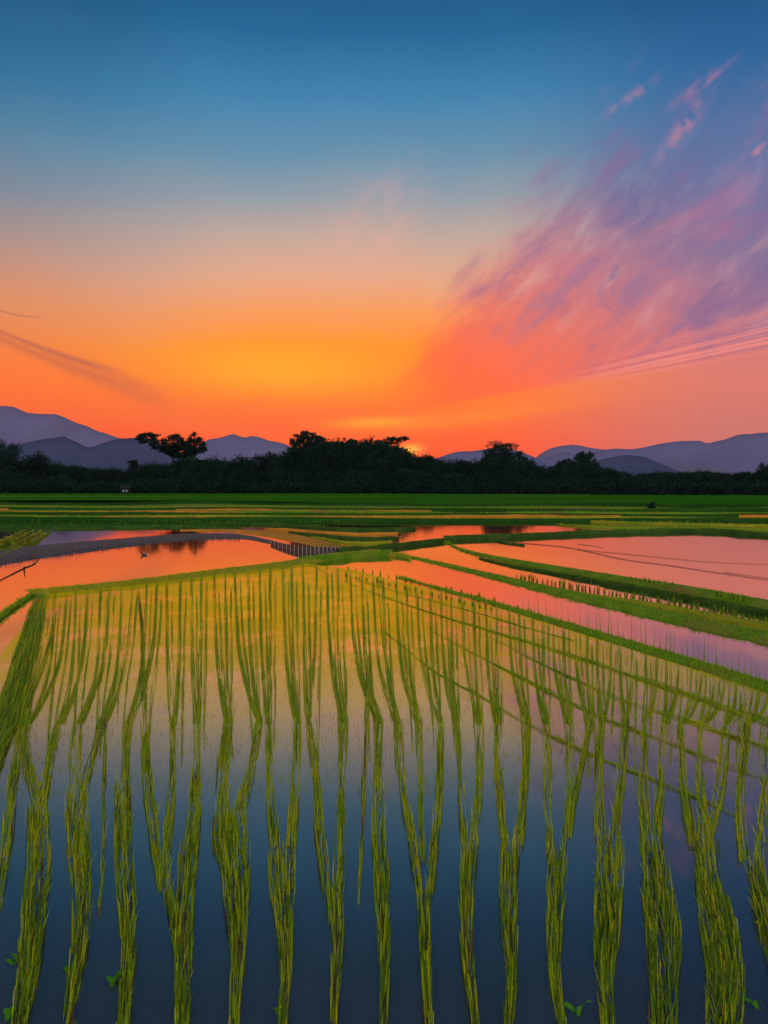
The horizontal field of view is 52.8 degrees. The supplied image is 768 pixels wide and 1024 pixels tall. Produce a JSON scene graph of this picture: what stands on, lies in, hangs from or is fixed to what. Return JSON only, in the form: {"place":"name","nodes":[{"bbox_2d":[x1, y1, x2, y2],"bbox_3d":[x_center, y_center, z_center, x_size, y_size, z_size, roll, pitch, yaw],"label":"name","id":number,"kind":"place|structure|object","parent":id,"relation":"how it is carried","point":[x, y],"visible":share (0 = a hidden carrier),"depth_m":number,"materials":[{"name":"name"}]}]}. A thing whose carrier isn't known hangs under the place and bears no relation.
{"place":"outdoors","nodes":[
{"label":"outdoors","id":0,"kind":"place"},
{"bbox_2d":[0,593,34,619],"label":"earth bank","id":1,"kind":"structure","parent":0,"point":[19,604],"depth_m":12.63,"materials":[{"name":"green plant"}]},
{"bbox_2d":[0,406,119,446],"bbox_3d":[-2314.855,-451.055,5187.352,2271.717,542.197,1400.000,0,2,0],"label":"mountain","id":2,"kind":"structure","parent":0,"point":[17,425],"depth_m":5068.62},
{"bbox_2d":[0,436,199,471],"bbox_3d":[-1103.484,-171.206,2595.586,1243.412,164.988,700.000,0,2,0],"label":"hill","id":3,"kind":"structure","parent":0,"point":[118,453],"depth_m":2502.59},
{"bbox_2d":[0,526,240,530],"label":"field strip","id":4,"kind":"object","parent":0,"point":[60,528],"visible":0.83,"depth_m":35.02,"materials":[{"name":"green plant"}]},
{"bbox_2d":[0,510,245,512],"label":"earth bank","id":5,"kind":"structure","parent":0,"point":[137,511],"depth_m":55.08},
{"bbox_2d":[0,533,335,564],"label":"earth bank","id":6,"kind":"structure","parent":0,"point":[40,552],"depth_m":24.76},
{"bbox_2d":[0,534,239,562],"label":"dead reeds","id":7,"kind":"object","parent":6,"relation":"on","point":[58,552],"visible":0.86,"depth_m":24.00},
{"bbox_2d":[0,521,336,525],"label":"field strip","id":8,"kind":"object","parent":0,"point":[128,523],"visible":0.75,"depth_m":37.97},
{"bbox_2d":[0,508,431,511],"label":"earth bank","id":9,"kind":"structure","parent":0,"point":[274,509],"depth_m":59.77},
{"bbox_2d":[29,550,409,594],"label":"earth bank","id":10,"kind":"structure","parent":0,"point":[165,578],"depth_m":16.65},
{"bbox_2d":[195,434,291,464],"bbox_3d":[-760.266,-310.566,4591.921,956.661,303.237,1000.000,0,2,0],"label":"mountain","id":11,"kind":"structure","parent":0,"point":[229,446],"depth_m":4495.00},
{"bbox_2d":[180,529,375,549],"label":"earth bank","id":12,"kind":"structure","parent":0,"point":[304,540],"depth_m":29.16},
{"bbox_2d":[99,516,526,517],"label":"earth bank","id":13,"kind":"structure","parent":0,"point":[364,516],"depth_m":45.59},
{"bbox_2d":[264,528,397,534],"bbox_3d":[-2.721,0.828,32.545,7.020,0.177,1.472,1,2,32],"label":"field strip","id":14,"kind":"object","parent":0,"point":[341,533],"visible":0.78,"depth_m":31.41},
{"bbox_2d":[250,523,415,530],"bbox_3d":[-3.316,0.696,35.920,9.699,0.205,2.111,1,2,27],"label":"field strip","id":15,"kind":"object","parent":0,"point":[344,528],"visible":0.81,"depth_m":34.26,"materials":[{"name":"green plant"}]},
{"bbox_2d":[288,531,396,539],"bbox_3d":[-2.124,0.921,29.977,5.918,0.173,1.309,2,3,41],"label":"field strip","id":16,"kind":"object","parent":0,"point":[351,537],"visible":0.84,"depth_m":28.52,"materials":[{"name":"green plant"}]},
{"bbox_2d":[299,549,391,559],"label":"earth bank","id":17,"kind":"structure","parent":0,"point":[339,556],"depth_m":20.96,"materials":[{"name":"green plant"}]},
{"bbox_2d":[0,515,694,517],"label":"field strip","id":18,"kind":"object","parent":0,"point":[349,515],"visible":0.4,"depth_m":47.85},
{"bbox_2d":[312,536,391,543],"bbox_3d":[-1.567,1.019,27.485,3.954,0.152,1.275,2,3,41],"label":"field strip","id":19,"kind":"object","parent":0,"point":[355,542],"visible":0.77,"depth_m":26.36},
{"bbox_2d":[0,500,760,509],"bbox_3d":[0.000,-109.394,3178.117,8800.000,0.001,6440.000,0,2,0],"label":"ground","id":20,"kind":"structure","parent":0,"point":[70,501],"depth_m":102.78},
{"bbox_2d":[0,438,23,475],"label":"tree","id":21,"kind":"object","parent":20,"relation":"on","point":[5,464],"visible":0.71,"depth_m":167.64,"materials":[{"name":"green plant"}]},
{"bbox_2d":[17,450,52,478],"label":"tree","id":22,"kind":"object","parent":20,"relation":"on","point":[31,465],"visible":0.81,"depth_m":168.66,"materials":[{"name":"green plant"}]},
{"bbox_2d":[48,460,77,481],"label":"tree","id":23,"kind":"object","parent":20,"relation":"on","point":[58,469],"visible":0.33,"depth_m":178.92,"materials":[{"name":"green plant"}]},
{"bbox_2d":[66,465,87,483],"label":"tree","id":24,"kind":"object","parent":20,"relation":"on","point":[79,475],"visible":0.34,"depth_m":179.56,"materials":[{"name":"green plant"}]},
{"bbox_2d":[84,467,108,482],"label":"tree","id":25,"kind":"object","parent":20,"relation":"on","point":[95,474],"visible":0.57,"depth_m":173.98,"materials":[{"name":"green plant"}]},
{"bbox_2d":[104,467,128,482],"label":"tree","id":26,"kind":"object","parent":20,"relation":"on","point":[114,475],"visible":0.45,"depth_m":172.67,"materials":[{"name":"green plant"}]},
{"bbox_2d":[134,461,159,478],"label":"tree","id":27,"kind":"object","parent":20,"relation":"on","point":[141,469],"visible":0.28,"depth_m":173.10,"materials":[{"name":"green plant"}]},
{"bbox_2d":[153,463,178,478],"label":"tree","id":28,"kind":"object","parent":20,"relation":"on","point":[167,471],"visible":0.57,"depth_m":174.31,"materials":[{"name":"green plant"}]},
{"bbox_2d":[133,432,207,464],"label":"tree","id":29,"kind":"object","parent":20,"relation":"on","point":[177,446],"visible":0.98,"depth_m":180.50,"materials":[{"name":"green plant"}]},
{"bbox_2d":[174,454,208,475],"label":"tree","id":30,"kind":"object","parent":20,"relation":"on","point":[187,467],"visible":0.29,"depth_m":174.50,"materials":[{"name":"green plant"}]},
{"bbox_2d":[200,454,230,476],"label":"tree","id":31,"kind":"object","parent":20,"relation":"on","point":[215,466],"visible":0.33,"depth_m":173.68,"materials":[{"name":"green plant"}]},
{"bbox_2d":[223,453,252,474],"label":"tree","id":32,"kind":"object","parent":20,"relation":"on","point":[234,465],"visible":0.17,"depth_m":173.15,"materials":[{"name":"green plant"}]},
{"bbox_2d":[255,451,279,470],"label":"tree","id":33,"kind":"object","parent":20,"relation":"on","point":[265,462],"visible":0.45,"depth_m":175.58,"materials":[{"name":"green plant"}]},
{"bbox_2d":[270,447,301,472],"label":"tree","id":34,"kind":"object","parent":20,"relation":"on","point":[281,456],"visible":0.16,"depth_m":167.46,"materials":[{"name":"green plant"}]},
{"bbox_2d":[284,447,311,475],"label":"tree","id":35,"kind":"object","parent":20,"relation":"on","point":[300,467],"visible":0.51,"depth_m":165.87,"materials":[{"name":"green plant"}]},
{"bbox_2d":[288,430,325,452],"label":"tree","id":36,"kind":"object","parent":20,"relation":"on","point":[302,438],"visible":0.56,"depth_m":176.86,"materials":[{"name":"green plant"}]},
{"bbox_2d":[305,440,334,473],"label":"tree","id":37,"kind":"object","parent":20,"relation":"on","point":[322,445],"visible":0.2,"depth_m":166.72,"materials":[{"name":"green plant"}]},
{"bbox_2d":[310,438,343,474],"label":"tree","id":38,"kind":"object","parent":20,"relation":"on","point":[322,466],"visible":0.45,"depth_m":166.36,"materials":[{"name":"green plant"}]},
{"bbox_2d":[323,442,353,475],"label":"tree","id":39,"kind":"object","parent":20,"relation":"on","point":[336,456],"visible":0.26,"depth_m":166.05,"materials":[{"name":"green plant"}]},
{"bbox_2d":[335,439,373,475],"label":"tree","id":40,"kind":"object","parent":20,"relation":"on","point":[350,464],"visible":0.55,"depth_m":165.49,"materials":[{"name":"green plant"}]},
{"bbox_2d":[354,438,379,471],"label":"tree","id":41,"kind":"object","parent":20,"relation":"on","point":[368,455],"visible":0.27,"depth_m":167.06,"materials":[{"name":"green plant"}]},
{"bbox_2d":[366,441,388,471],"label":"tree","id":42,"kind":"object","parent":20,"relation":"on","point":[377,446],"visible":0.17,"depth_m":168.47,"materials":[{"name":"green plant"}]},
{"bbox_2d":[0,476,767,494],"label":"undergrowth","id":43,"kind":"object","parent":20,"relation":"on","point":[744,487],"visible":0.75,"depth_m":153.42,"materials":[{"name":"green plant"}]},
{"bbox_2d":[369,441,398,473],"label":"tree","id":44,"kind":"object","parent":20,"relation":"on","point":[389,455],"visible":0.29,"depth_m":167.84,"materials":[{"name":"green plant"}]},
{"bbox_2d":[377,436,409,458],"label":"tree","id":45,"kind":"object","parent":20,"relation":"on","point":[391,440],"visible":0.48,"depth_m":176.86,"materials":[{"name":"green plant"}]},
{"bbox_2d":[390,454,422,487],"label":"tree","id":46,"kind":"object","parent":20,"relation":"on","point":[409,463],"visible":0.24,"depth_m":168.17,"materials":[{"name":"green plant"}]},
{"bbox_2d":[416,458,436,473],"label":"tree","id":47,"kind":"object","parent":20,"relation":"on","point":[428,467],"visible":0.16,"depth_m":170.12,"materials":[{"name":"green plant"}]},
{"bbox_2d":[427,459,447,477],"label":"tree","id":48,"kind":"object","parent":20,"relation":"on","point":[442,467],"visible":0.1,"depth_m":174.26,"materials":[{"name":"green plant"}]},
{"bbox_2d":[456,458,478,476],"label":"tree","id":49,"kind":"object","parent":20,"relation":"on","point":[469,464],"visible":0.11,"depth_m":187.28,"materials":[{"name":"green plant"}]},
{"bbox_2d":[472,455,500,474],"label":"tree","id":50,"kind":"object","parent":20,"relation":"on","point":[486,465],"visible":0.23,"depth_m":176.75,"materials":[{"name":"green plant"}]},
{"bbox_2d":[481,443,524,468],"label":"tree","id":51,"kind":"object","parent":20,"relation":"on","point":[502,454],"visible":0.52,"depth_m":183.86,"materials":[{"name":"green plant"}]},
{"bbox_2d":[501,456,537,479],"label":"tree","id":52,"kind":"object","parent":20,"relation":"on","point":[513,468],"visible":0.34,"depth_m":171.05,"materials":[{"name":"green plant"}]},
{"bbox_2d":[534,466,557,479],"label":"tree","id":53,"kind":"object","parent":20,"relation":"on","point":[550,474],"visible":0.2,"depth_m":173.54,"materials":[{"name":"green plant"}]},
{"bbox_2d":[556,463,584,479],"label":"tree","id":54,"kind":"object","parent":20,"relation":"on","point":[568,471],"visible":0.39,"depth_m":171.93,"materials":[{"name":"green plant"}]},
{"bbox_2d":[571,451,598,477],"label":"tree","id":55,"kind":"object","parent":20,"relation":"on","point":[581,457],"visible":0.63,"depth_m":175.21,"materials":[{"name":"green plant"}]},
{"bbox_2d":[579,461,606,479],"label":"tree","id":56,"kind":"object","parent":20,"relation":"on","point":[589,473],"visible":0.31,"depth_m":173.50,"materials":[{"name":"green plant"}]},
{"bbox_2d":[621,474,650,484],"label":"tree","id":57,"kind":"object","parent":20,"relation":"on","point":[637,478],"visible":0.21,"depth_m":171.43,"materials":[{"name":"green plant"}]},
{"bbox_2d":[651,471,676,484],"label":"tree","id":58,"kind":"object","parent":20,"relation":"on","point":[660,476],"visible":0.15,"depth_m":179.22,"materials":[{"name":"green plant"}]},
{"bbox_2d":[671,471,702,483],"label":"tree","id":59,"kind":"object","parent":20,"relation":"on","point":[692,477],"visible":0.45,"depth_m":173.23,"materials":[{"name":"green plant"}]},
{"bbox_2d":[701,473,733,485],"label":"tree","id":60,"kind":"object","parent":20,"relation":"on","point":[717,477],"visible":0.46,"depth_m":175.88,"materials":[{"name":"green plant"}]},
{"bbox_2d":[754,462,767,483],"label":"tree","id":61,"kind":"object","parent":20,"relation":"on","point":[762,473],"visible":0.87,"depth_m":174.97,"materials":[{"name":"green plant"}]},
{"bbox_2d":[0,564,767,1023],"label":"paddy water","id":62,"kind":"structure","parent":0,"point":[260,988],"depth_m":4.55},
{"bbox_2d":[0,591,48,767],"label":"rice row","id":63,"kind":"object","parent":62,"relation":"in","point":[7,694],"visible":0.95,"depth_m":8.08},
{"bbox_2d":[0,611,49,908],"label":"rice row","id":64,"kind":"object","parent":62,"relation":"in","point":[10,796],"visible":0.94,"depth_m":5.23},
{"bbox_2d":[0,612,56,754],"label":"rice row","id":65,"kind":"object","parent":62,"relation":"in","point":[49,640],"visible":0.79,"depth_m":8.24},
{"bbox_2d":[11,589,92,1023],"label":"rice row","id":66,"kind":"object","parent":62,"relation":"in","point":[30,944],"visible":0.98,"depth_m":4.46,"materials":[{"name":"plant"}]},
{"bbox_2d":[63,585,137,1023],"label":"rice row","id":67,"kind":"object","parent":62,"relation":"in","point":[86,879],"visible":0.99,"depth_m":4.62,"materials":[{"name":"plant"}]},
{"bbox_2d":[98,705,110,916],"bbox_3d":[-1.834,1.761,5.111,0.072,0.130,3.282,-1,2,-20],"label":"rice row","id":68,"kind":"object","parent":62,"relation":"in","point":[104,784],"visible":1,"depth_m":4.70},
{"bbox_2d":[114,582,161,1023],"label":"rice row","id":69,"kind":"object","parent":62,"relation":"in","point":[124,832],"visible":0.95,"depth_m":4.24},
{"bbox_2d":[137,585,163,891],"bbox_3d":[-2.941,1.607,9.387,0.111,0.138,11.818,-1,2,-18],"label":"rice row","id":70,"kind":"object","parent":62,"relation":"in","point":[156,859],"visible":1,"depth_m":5.14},
{"bbox_2d":[162,576,207,1023],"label":"rice row","id":71,"kind":"object","parent":62,"relation":"in","point":[180,1014],"visible":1,"depth_m":4.52,"materials":[{"name":"plant"}]},
{"bbox_2d":[212,571,262,1023],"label":"rice row","id":72,"kind":"object","parent":62,"relation":"in","point":[228,818],"visible":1,"depth_m":4.63,"materials":[{"name":"plant"}]},
{"bbox_2d":[259,567,300,1023],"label":"rice row","id":73,"kind":"object","parent":62,"relation":"in","point":[288,922],"visible":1,"depth_m":4.83,"materials":[{"name":"plant"}]},
{"bbox_2d":[302,564,348,1023],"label":"rice row","id":74,"kind":"object","parent":62,"relation":"in","point":[335,908],"visible":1,"depth_m":5.46,"materials":[{"name":"plant"}]},
{"bbox_2d":[358,654,370,904],"bbox_3d":[-0.147,1.717,6.348,0.046,0.132,5.388,0,2,-1],"label":"rice row","id":75,"kind":"object","parent":62,"relation":"in","point":[363,780],"visible":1,"depth_m":5.15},
{"bbox_2d":[349,573,390,1023],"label":"rice row","id":76,"kind":"object","parent":62,"relation":"in","point":[384,932],"visible":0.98,"depth_m":4.25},
{"bbox_2d":[1,587,767,795],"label":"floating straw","id":77,"kind":"object","parent":62,"relation":"on","point":[362,723],"visible":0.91,"depth_m":6.04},
{"bbox_2d":[372,575,444,1023],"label":"rice row","id":78,"kind":"object","parent":62,"relation":"in","point":[424,929],"visible":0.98,"depth_m":5.69,"materials":[{"name":"plant"}]},
{"bbox_2d":[440,590,483,1023],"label":"rice row","id":79,"kind":"object","parent":62,"relation":"in","point":[466,898],"visible":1,"depth_m":4.96,"materials":[{"name":"plant"}]},
{"bbox_2d":[349,577,575,641],"bbox_3d":[0.764,1.506,13.391,0.130,0.058,7.887,-1,2,-25],"label":"rice row","id":80,"kind":"object","parent":62,"relation":"in","point":[487,615],"visible":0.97,"depth_m":11.38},
{"bbox_2d":[485,605,530,1023],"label":"rice row","id":81,"kind":"object","parent":62,"relation":"in","point":[511,968],"visible":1,"depth_m":4.73,"materials":[{"name":"plant"}]},
{"bbox_2d":[313,566,767,724],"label":"rice row","id":82,"kind":"object","parent":62,"relation":"in","point":[680,691],"visible":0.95,"depth_m":7.94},
{"bbox_2d":[531,617,594,1023],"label":"rice row","id":83,"kind":"object","parent":62,"relation":"in","point":[554,950],"visible":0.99,"depth_m":5.15,"materials":[{"name":"plant"}]},
{"bbox_2d":[386,633,742,820],"bbox_3d":[0.942,1.708,7.497,0.291,0.069,6.326,-1,2,-20],"label":"rice row","id":84,"kind":"object","parent":62,"relation":"in","point":[590,753],"visible":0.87,"depth_m":5.70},
{"bbox_2d":[434,632,767,780],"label":"rice row","id":85,"kind":"object","parent":62,"relation":"in","point":[573,703],"visible":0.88,"depth_m":6.50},
{"bbox_2d":[590,636,637,1023],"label":"rice row","id":86,"kind":"object","parent":62,"relation":"in","point":[607,945],"visible":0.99,"depth_m":4.13,"materials":[{"name":"plant"}]},
{"bbox_2d":[481,632,767,748],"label":"rice row","id":87,"kind":"object","parent":62,"relation":"in","point":[696,722],"visible":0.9,"depth_m":6.56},
{"bbox_2d":[636,652,683,1023],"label":"rice row","id":88,"kind":"object","parent":62,"relation":"in","point":[658,1003],"visible":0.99,"depth_m":3.79,"materials":[{"name":"plant"}]},
{"bbox_2d":[676,670,753,1023],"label":"rice row","id":89,"kind":"object","parent":62,"relation":"in","point":[718,925],"visible":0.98,"depth_m":3.77,"materials":[{"name":"plant"}]},
{"bbox_2d":[731,684,767,962],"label":"rice row","id":90,"kind":"object","parent":62,"relation":"in","point":[758,911],"visible":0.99,"depth_m":4.43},
{"bbox_2d":[0,510,767,679],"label":"water","id":91,"kind":"structure","parent":0,"point":[734,552],"depth_m":19.67,"materials":[{"name":"liquid"}]},
{"bbox_2d":[270,541,339,552],"bbox_3d":[-2.870,1.051,24.182,1.055,0.240,3.823,-2,3,-43],"label":"stake fence","id":92,"kind":"object","parent":91,"relation":"in","point":[306,549],"visible":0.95,"depth_m":22.96,"materials":[{"name":"wood"}]},
{"bbox_2d":[0,493,767,692],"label":"bank grass","id":93,"kind":"structure","parent":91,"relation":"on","point":[687,660],"depth_m":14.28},
{"bbox_2d":[0,493,767,503],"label":"rice field","id":94,"kind":"structure","parent":0,"point":[480,498],"depth_m":104.06,"materials":[{"name":"plant"}]},
{"bbox_2d":[0,516,767,521],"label":"field strip","id":95,"kind":"object","parent":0,"point":[389,519],"visible":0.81,"depth_m":41.94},
{"bbox_2d":[0,501,767,507],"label":"field strip","id":96,"kind":"object","parent":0,"point":[403,504],"visible":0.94,"depth_m":75.99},
{"bbox_2d":[0,507,767,511],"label":"field strip","id":97,"kind":"object","parent":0,"point":[477,509],"visible":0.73,"depth_m":59.26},
{"bbox_2d":[0,511,767,516],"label":"field strip","id":98,"kind":"object","parent":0,"point":[290,514],"visible":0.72,"depth_m":49.77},
{"bbox_2d":[0,504,767,508],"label":"field strip","id":99,"kind":"object","parent":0,"point":[232,505],"visible":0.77,"depth_m":68.09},
{"bbox_2d":[0,0,767,457],"label":"sky","id":100,"kind":"structure","parent":0,"point":[446,226],"materials":[{"name":"orange"}]},
{"bbox_2d":[1,510,767,513],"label":"field strip","id":101,"kind":"object","parent":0,"point":[254,511],"visible":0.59,"depth_m":54.67,"materials":[{"name":"green plant"}]},
{"bbox_2d":[339,538,444,551],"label":"earth bank","id":102,"kind":"structure","parent":0,"point":[395,545],"depth_m":24.31,"materials":[{"name":"green plant"}]},
{"bbox_2d":[436,448,552,469],"bbox_3d":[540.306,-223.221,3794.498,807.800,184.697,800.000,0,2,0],"label":"hill","id":103,"kind":"structure","parent":0,"point":[467,455],"depth_m":3753.32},
{"bbox_2d":[538,452,584,467],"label":"hill","id":104,"kind":"structure","parent":0,"point":[552,460],"depth_m":4257.23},
{"bbox_2d":[536,445,603,458],"bbox_3d":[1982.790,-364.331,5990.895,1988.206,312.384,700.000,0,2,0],"label":"mountain","id":105,"kind":"structure","parent":0,"point":[574,449],"depth_m":5960.71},
{"bbox_2d":[405,555,767,643],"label":"earth bank","id":106,"kind":"structure","parent":0,"point":[708,627],"depth_m":11.95,"materials":[{"name":"green plant"}]},
{"bbox_2d":[430,514,767,516],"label":"earth bank","id":107,"kind":"structure","parent":0,"point":[522,515],"depth_m":47.87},
{"bbox_2d":[444,528,767,539],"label":"earth bank","id":108,"kind":"structure","parent":0,"point":[585,532],"depth_m":30.92,"materials":[{"name":"green plant"}]},
{"bbox_2d":[446,541,767,609],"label":"earth bank","id":109,"kind":"structure","parent":0,"point":[703,592],"depth_m":15.16,"materials":[{"name":"green plant"}]},
{"bbox_2d":[479,557,767,615],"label":"earth bank","id":110,"kind":"structure","parent":0,"point":[750,609],"depth_m":14.06,"materials":[{"name":"green plant"}]},
{"bbox_2d":[594,455,680,475],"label":"hill","id":111,"kind":"structure","parent":0,"point":[632,464],"depth_m":2815.62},
{"bbox_2d":[558,524,767,529],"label":"field strip","id":112,"kind":"object","parent":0,"point":[661,526],"visible":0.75,"depth_m":35.39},
{"bbox_2d":[579,592,767,629],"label":"earth bank","id":113,"kind":"structure","parent":0,"point":[732,619],"depth_m":11.81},
{"bbox_2d":[591,432,767,474],"bbox_3d":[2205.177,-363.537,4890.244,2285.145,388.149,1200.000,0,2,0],"label":"mountain","id":114,"kind":"structure","parent":0,"point":[742,452],"depth_m":4736.50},
{"bbox_2d":[591,520,767,526],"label":"field strip","id":115,"kind":"object","parent":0,"point":[703,524],"visible":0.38,"depth_m":38.57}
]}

